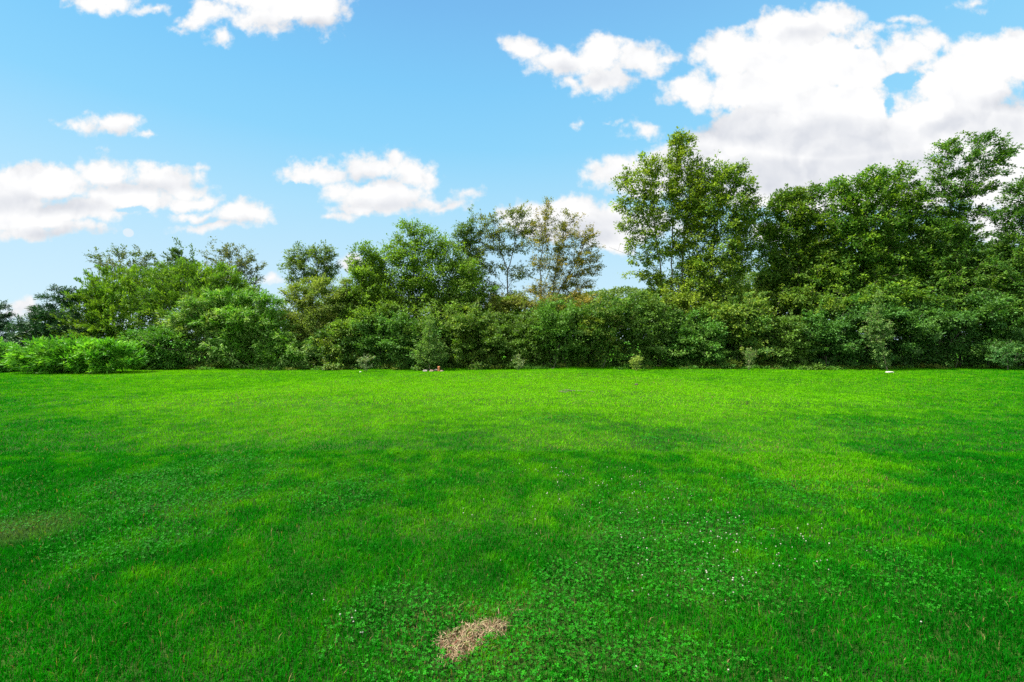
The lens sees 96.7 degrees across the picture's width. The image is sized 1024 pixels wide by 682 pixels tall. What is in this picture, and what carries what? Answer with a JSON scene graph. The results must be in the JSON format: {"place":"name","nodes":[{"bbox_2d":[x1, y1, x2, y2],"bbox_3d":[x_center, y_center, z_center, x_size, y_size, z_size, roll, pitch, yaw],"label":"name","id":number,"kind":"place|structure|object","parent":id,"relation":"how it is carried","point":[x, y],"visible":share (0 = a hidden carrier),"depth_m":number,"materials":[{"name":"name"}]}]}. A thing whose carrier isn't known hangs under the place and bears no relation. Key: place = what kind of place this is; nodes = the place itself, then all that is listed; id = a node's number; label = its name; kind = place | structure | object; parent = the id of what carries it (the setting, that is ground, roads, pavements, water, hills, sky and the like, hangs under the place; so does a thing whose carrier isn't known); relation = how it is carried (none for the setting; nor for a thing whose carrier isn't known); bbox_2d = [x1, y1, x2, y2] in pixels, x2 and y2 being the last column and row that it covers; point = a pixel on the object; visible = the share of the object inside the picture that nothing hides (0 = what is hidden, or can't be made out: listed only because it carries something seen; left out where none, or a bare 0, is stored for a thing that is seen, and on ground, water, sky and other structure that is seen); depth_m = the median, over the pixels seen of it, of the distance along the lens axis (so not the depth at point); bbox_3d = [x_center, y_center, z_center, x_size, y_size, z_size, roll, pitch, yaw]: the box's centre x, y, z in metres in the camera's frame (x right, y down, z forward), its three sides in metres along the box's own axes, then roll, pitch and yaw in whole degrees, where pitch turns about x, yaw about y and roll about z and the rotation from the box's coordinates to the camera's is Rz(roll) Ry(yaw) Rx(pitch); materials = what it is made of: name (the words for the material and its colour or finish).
{"place":"outdoors","nodes":[
{"label":"outdoors","id":0,"kind":"place"},
{"bbox_2d":[434,605,520,665],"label":"dry grass","id":1,"kind":"structure","parent":0,"point":[471,634],"depth_m":2.44,"materials":[{"name":"plant"}]},
{"bbox_2d":[0,341,1023,681],"bbox_3d":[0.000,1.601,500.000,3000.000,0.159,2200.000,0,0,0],"label":"ground","id":2,"kind":"structure","parent":0,"point":[450,675],"depth_m":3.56,"materials":[{"name":"green plant"}]},
{"bbox_2d":[0,299,18,341],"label":"tree","id":3,"kind":"object","parent":2,"relation":"on","point":[3,317],"visible":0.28,"depth_m":33.88,"materials":[{"name":"green plant"}]},
{"bbox_2d":[0,337,26,371],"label":"shrub","id":4,"kind":"object","parent":2,"relation":"on","point":[5,345],"visible":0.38,"depth_m":23.40,"materials":[{"name":"green plant"}]},
{"bbox_2d":[2,283,103,347],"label":"tree","id":5,"kind":"object","parent":2,"relation":"on","point":[32,327],"visible":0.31,"depth_m":28.27,"materials":[{"name":"green plant"}]},
{"bbox_2d":[0,331,149,373],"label":"shrub","id":6,"kind":"object","parent":2,"relation":"on","point":[107,355],"visible":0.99,"depth_m":22.07,"materials":[{"name":"green plant"}]},
{"bbox_2d":[18,263,164,342],"bbox_3d":[-26.556,-1.642,29.133,8.733,6.653,4.432,0,0,0],"label":"bushy tree","id":7,"kind":"object","parent":2,"relation":"on","point":[102,305],"visible":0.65,"depth_m":28.43,"materials":[{"name":"green plant"}]},
{"bbox_2d":[84,243,161,321],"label":"slender tree","id":8,"kind":"object","parent":2,"relation":"on","point":[134,261],"visible":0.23,"depth_m":31.35,"materials":[{"name":"green plant"}]},
{"bbox_2d":[117,323,197,369],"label":"leafy shrub","id":9,"kind":"object","parent":2,"relation":"on","point":[158,339],"visible":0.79,"depth_m":24.97,"materials":[{"name":"green plant"}]},
{"bbox_2d":[155,236,201,310],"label":"slender tree","id":10,"kind":"object","parent":2,"relation":"on","point":[175,251],"visible":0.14,"depth_m":31.39,"materials":[{"name":"green plant"}]},
{"bbox_2d":[139,291,238,367],"bbox_3d":[-18.177,-0.521,25.935,4.919,4.556,3.078,0,0,0],"label":"leafy shrub","id":11,"kind":"object","parent":2,"relation":"on","point":[172,319],"visible":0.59,"depth_m":25.73,"materials":[{"name":"green plant"}]},
{"bbox_2d":[114,256,266,356],"bbox_3d":[-19.983,-1.858,28.904,9.738,7.023,5.015,0,0,0],"label":"bushy tree","id":12,"kind":"object","parent":2,"relation":"on","point":[169,292],"visible":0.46,"depth_m":28.34,"materials":[{"name":"green plant"}]},
{"bbox_2d":[197,236,267,295],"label":"slender tree","id":13,"kind":"object","parent":2,"relation":"on","point":[227,253],"visible":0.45,"depth_m":30.90,"materials":[{"name":"green plant"}]},
{"bbox_2d":[177,285,296,368],"bbox_3d":[-15.867,-0.727,26.517,6.770,5.039,3.774,0,0,0],"label":"leafy shrub","id":14,"kind":"object","parent":2,"relation":"on","point":[238,337],"visible":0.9,"depth_m":25.79,"materials":[{"name":"green plant"}]},
{"bbox_2d":[195,317,296,365],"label":"filler shrub","id":15,"kind":"object","parent":2,"relation":"on","point":[245,326],"depth_m":28.89,"materials":[{"name":"green plant"}]},
{"bbox_2d":[249,329,319,369],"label":"leafy shrub","id":16,"kind":"object","parent":2,"relation":"on","point":[290,357],"visible":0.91,"depth_m":25.51,"materials":[{"name":"green plant"}]},
{"bbox_2d":[277,239,342,302],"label":"round tree","id":17,"kind":"object","parent":2,"relation":"on","point":[299,263],"visible":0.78,"depth_m":32.76,"materials":[{"name":"green plant"}]},
{"bbox_2d":[275,273,357,360],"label":"tree","id":18,"kind":"object","parent":2,"relation":"on","point":[319,285],"visible":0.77,"depth_m":27.13,"materials":[{"name":"green plant"}]},
{"bbox_2d":[298,318,380,370],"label":"hedge shrub","id":19,"kind":"object","parent":2,"relation":"on","point":[333,353],"visible":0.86,"depth_m":25.78,"materials":[{"name":"green plant"}]},
{"bbox_2d":[324,238,407,339],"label":"tree","id":20,"kind":"object","parent":2,"relation":"on","point":[359,272],"visible":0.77,"depth_m":27.36,"materials":[{"name":"green plant"}]},
{"bbox_2d":[357,353,375,370],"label":"sapling","id":21,"kind":"object","parent":2,"relation":"on","point":[366,364],"visible":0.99,"depth_m":24.35,"materials":[{"name":"green plant"}]},
{"bbox_2d":[347,305,417,368],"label":"hedge shrub","id":22,"kind":"object","parent":2,"relation":"on","point":[380,330],"visible":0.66,"depth_m":25.97,"materials":[{"name":"green plant"}]},
{"bbox_2d":[378,316,455,370],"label":"hedge shrub","id":23,"kind":"object","parent":2,"relation":"on","point":[404,359],"visible":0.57,"depth_m":25.68,"materials":[{"name":"green plant"}]},
{"bbox_2d":[358,217,488,337],"bbox_3d":[-5.865,-3.061,27.919,8.805,9.475,5.301,0,0,0],"label":"tree","id":24,"kind":"object","parent":2,"relation":"on","point":[427,282],"visible":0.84,"depth_m":28.02,"materials":[{"name":"green plant"}]},
{"bbox_2d":[387,287,467,345],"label":"filler shrub","id":25,"kind":"object","parent":2,"relation":"on","point":[428,312],"visible":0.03,"depth_m":28.95,"materials":[{"name":"green plant"}]},
{"bbox_2d":[410,308,450,369],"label":"sapling","id":26,"kind":"object","parent":2,"relation":"on","point":[429,349],"visible":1,"depth_m":24.80,"materials":[{"name":"green plant"}]},
{"bbox_2d":[405,274,515,365],"bbox_3d":[-3.195,-1.340,29.516,8.049,6.192,4.908,0,0,0],"label":"filler shrub","id":27,"kind":"object","parent":2,"relation":"on","point":[493,288],"visible":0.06,"depth_m":28.94,"materials":[{"name":"green plant"}]},
{"bbox_2d":[446,204,490,302],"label":"slender tree","id":28,"kind":"object","parent":2,"relation":"on","point":[469,240],"visible":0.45,"depth_m":30.29,"materials":[{"name":"green plant"}]},
{"bbox_2d":[435,296,503,368],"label":"hedge shrub","id":29,"kind":"object","parent":2,"relation":"on","point":[465,349],"visible":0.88,"depth_m":25.84,"materials":[{"name":"green plant"}]},
{"bbox_2d":[439,290,537,363],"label":"filler shrub","id":30,"kind":"object","parent":2,"relation":"on","point":[517,301],"visible":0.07,"depth_m":28.91,"materials":[{"name":"green plant"}]},
{"bbox_2d":[473,200,538,314],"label":"open tree","id":31,"kind":"object","parent":2,"relation":"on","point":[502,247],"visible":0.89,"depth_m":30.32,"materials":[{"name":"green plant"}]},
{"bbox_2d":[0,398,1023,681],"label":"clover","id":32,"kind":"object","parent":2,"relation":"on","point":[424,618],"visible":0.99,"depth_m":3.01,"materials":[{"name":"green plant"}]},
{"bbox_2d":[476,310,552,368],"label":"hedge shrub","id":33,"kind":"object","parent":2,"relation":"on","point":[515,341],"visible":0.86,"depth_m":25.83,"materials":[{"name":"green plant"}]},
{"bbox_2d":[512,353,526,369],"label":"sapling","id":34,"kind":"object","parent":2,"relation":"on","point":[518,367],"visible":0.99,"depth_m":24.29,"materials":[{"name":"green plant"}]},
{"bbox_2d":[506,294,596,363],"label":"filler shrub","id":35,"kind":"object","parent":2,"relation":"on","point":[517,312],"visible":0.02,"depth_m":28.91,"materials":[{"name":"green plant"}]},
{"bbox_2d":[525,293,590,367],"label":"hedge shrub","id":36,"kind":"object","parent":2,"relation":"on","point":[555,331],"visible":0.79,"depth_m":25.95,"materials":[{"name":"green plant"}]},
{"bbox_2d":[523,195,606,313],"bbox_3d":[3.399,-3.999,29.420,5.727,11.314,3.967,0,0,0],"label":"russet tree","id":37,"kind":"object","parent":2,"relation":"on","point":[568,282],"visible":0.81,"depth_m":29.81,"materials":[{"name":"green plant"}]},
{"bbox_2d":[275,271,863,352],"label":"forest","id":38,"kind":"object","parent":2,"relation":"on","point":[621,290],"visible":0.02,"depth_m":59.60,"materials":[{"name":"green plant"}]},
{"bbox_2d":[158,360,1021,370],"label":"weeds","id":39,"kind":"object","parent":2,"relation":"on","point":[648,367],"visible":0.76,"depth_m":25.26,"materials":[{"name":"green plant"}]},
{"bbox_2d":[569,288,643,368],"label":"hedge shrub","id":40,"kind":"object","parent":2,"relation":"on","point":[602,331],"visible":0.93,"depth_m":26.00,"materials":[{"name":"green plant"}]},
{"bbox_2d":[629,355,643,370],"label":"sapling","id":41,"kind":"object","parent":2,"relation":"on","point":[635,363],"visible":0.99,"depth_m":24.16,"materials":[{"name":"green plant"}]},
{"bbox_2d":[614,288,681,366],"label":"hedge shrub","id":42,"kind":"object","parent":2,"relation":"on","point":[648,339],"visible":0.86,"depth_m":26.13,"materials":[{"name":"green plant"}]},
{"bbox_2d":[608,126,717,318],"bbox_3d":[9.427,-5.870,27.918,6.856,14.990,3.735,0,0,0],"label":"tall tree","id":43,"kind":"object","parent":2,"relation":"on","point":[679,209],"visible":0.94,"depth_m":28.15,"materials":[{"name":"green plant"}]},
{"bbox_2d":[633,267,750,364],"bbox_3d":[11.742,-1.631,29.513,8.288,6.758,4.795,0,0,0],"label":"filler shrub","id":44,"kind":"object","parent":2,"relation":"on","point":[681,308],"visible":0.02,"depth_m":29.04,"materials":[{"name":"green plant"}]},
{"bbox_2d":[653,304,735,368],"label":"hedge shrub","id":45,"kind":"object","parent":2,"relation":"on","point":[692,343],"visible":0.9,"depth_m":25.66,"materials":[{"name":"green plant"}]},
{"bbox_2d":[674,151,780,343],"bbox_3d":[12.901,-5.107,27.260,5.948,13.490,4.489,0,0,0],"label":"tall tree","id":46,"kind":"object","parent":2,"relation":"on","point":[731,259],"visible":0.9,"depth_m":27.55,"materials":[{"name":"green plant"}]},
{"bbox_2d":[724,357,743,368],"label":"seedling","id":47,"kind":"object","parent":2,"relation":"on","point":[730,362],"visible":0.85,"depth_m":25.14,"materials":[{"name":"green plant"}]},
{"bbox_2d":[704,291,776,366],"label":"hedge shrub","id":48,"kind":"object","parent":2,"relation":"on","point":[763,324],"visible":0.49,"depth_m":25.98,"materials":[{"name":"green plant"}]},
{"bbox_2d":[741,347,758,369],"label":"sapling","id":49,"kind":"object","parent":2,"relation":"on","point":[749,350],"visible":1,"depth_m":24.08,"materials":[{"name":"green plant"}]},
{"bbox_2d":[724,273,818,345],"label":"filler shrub","id":50,"kind":"object","parent":2,"relation":"on","point":[779,309],"visible":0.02,"depth_m":29.08,"materials":[{"name":"green plant"}]},
{"bbox_2d":[750,309,826,369],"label":"hedge shrub","id":51,"kind":"object","parent":2,"relation":"on","point":[787,341],"visible":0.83,"depth_m":25.55,"materials":[{"name":"green plant"}]},
{"bbox_2d":[751,180,854,332],"bbox_3d":[17.686,-4.156,27.601,5.721,11.570,4.843,0,0,0],"label":"broad tree","id":52,"kind":"object","parent":2,"relation":"on","point":[799,222],"visible":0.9,"depth_m":27.84,"materials":[{"name":"green plant"}]},
{"bbox_2d":[743,241,869,359],"bbox_3d":[19.224,-2.658,29.646,7.659,8.660,4.497,0,0,0],"label":"filler shrub","id":53,"kind":"object","parent":2,"relation":"on","point":[753,280],"visible":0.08,"depth_m":29.11,"materials":[{"name":"green plant"}]},
{"bbox_2d":[792,298,867,367],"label":"understory shrub","id":54,"kind":"object","parent":2,"relation":"on","point":[830,356],"visible":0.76,"depth_m":25.30,"materials":[{"name":"green plant"}]},
{"bbox_2d":[811,213,916,361],"bbox_3d":[22.389,-3.410,29.527,7.986,10.205,4.420,0,0,0],"label":"filler shrub","id":55,"kind":"object","parent":2,"relation":"on","point":[839,244],"visible":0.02,"depth_m":28.75,"materials":[{"name":"green plant"}]},
{"bbox_2d":[829,293,912,368],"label":"understory shrub","id":56,"kind":"object","parent":2,"relation":"on","point":[892,311],"visible":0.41,"depth_m":25.19,"materials":[{"name":"green plant"}]},
{"bbox_2d":[858,290,895,369],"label":"sapling","id":57,"kind":"object","parent":2,"relation":"on","point":[878,326],"visible":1,"depth_m":23.92,"materials":[{"name":"green plant"}]},
{"bbox_2d":[796,158,966,355],"bbox_3d":[22.062,-4.751,26.971,9.676,12.753,5.252,0,0,0],"label":"broad tree","id":58,"kind":"object","parent":2,"relation":"on","point":[894,280],"visible":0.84,"depth_m":26.92,"materials":[{"name":"green plant"}]},
{"bbox_2d":[857,217,981,364],"bbox_3d":[26.153,-3.308,29.585,7.544,10.048,4.561,0,0,0],"label":"filler shrub","id":59,"kind":"object","parent":2,"relation":"on","point":[919,242],"visible":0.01,"depth_m":28.76,"materials":[{"name":"green plant"}]},
{"bbox_2d":[884,298,976,367],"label":"understory shrub","id":60,"kind":"object","parent":2,"relation":"on","point":[919,330],"visible":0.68,"depth_m":24.78,"materials":[{"name":"green plant"}]},
{"bbox_2d":[905,291,1016,367],"bbox_3d":[24.706,-0.571,25.384,4.314,4.434,3.526,0,0,20],"label":"understory shrub","id":61,"kind":"object","parent":2,"relation":"on","point":[954,345],"visible":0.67,"depth_m":24.93,"materials":[{"name":"green plant"}]},
{"bbox_2d":[909,127,1023,362],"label":"windblown tree","id":62,"kind":"object","parent":2,"relation":"on","point":[952,231],"visible":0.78,"depth_m":26.43,"materials":[{"name":"green plant"}]},
{"bbox_2d":[914,229,1023,360],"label":"filler shrub","id":63,"kind":"object","parent":2,"relation":"on","point":[981,244],"visible":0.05,"depth_m":29.04,"materials":[{"name":"green plant"}]},
{"bbox_2d":[958,167,1023,322],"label":"broad tree","id":64,"kind":"object","parent":2,"relation":"on","point":[1015,281],"visible":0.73,"depth_m":25.65,"materials":[{"name":"green plant"}]},
{"bbox_2d":[960,291,1023,368],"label":"understory shrub","id":65,"kind":"object","parent":2,"relation":"on","point":[1013,335],"visible":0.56,"depth_m":24.56,"materials":[{"name":"green plant"}]},
{"bbox_2d":[976,231,1023,365],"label":"filler shrub","id":66,"kind":"object","parent":2,"relation":"on","point":[986,246],"visible":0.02,"depth_m":29.09,"materials":[{"name":"green plant"}]},
{"bbox_2d":[984,340,1023,369],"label":"sapling","id":67,"kind":"object","parent":2,"relation":"on","point":[998,351],"visible":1,"depth_m":23.53,"materials":[{"name":"green plant"}]},
{"bbox_2d":[1003,321,1023,366],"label":"understory shrub","id":68,"kind":"object","parent":2,"relation":"on","point":[1019,363],"visible":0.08,"depth_m":25.77,"materials":[{"name":"green plant"}]},
{"bbox_2d":[0,0,1023,340],"label":"sky","id":69,"kind":"structure","parent":0,"point":[264,126],"materials":[{"name":"blue"}]}
]}

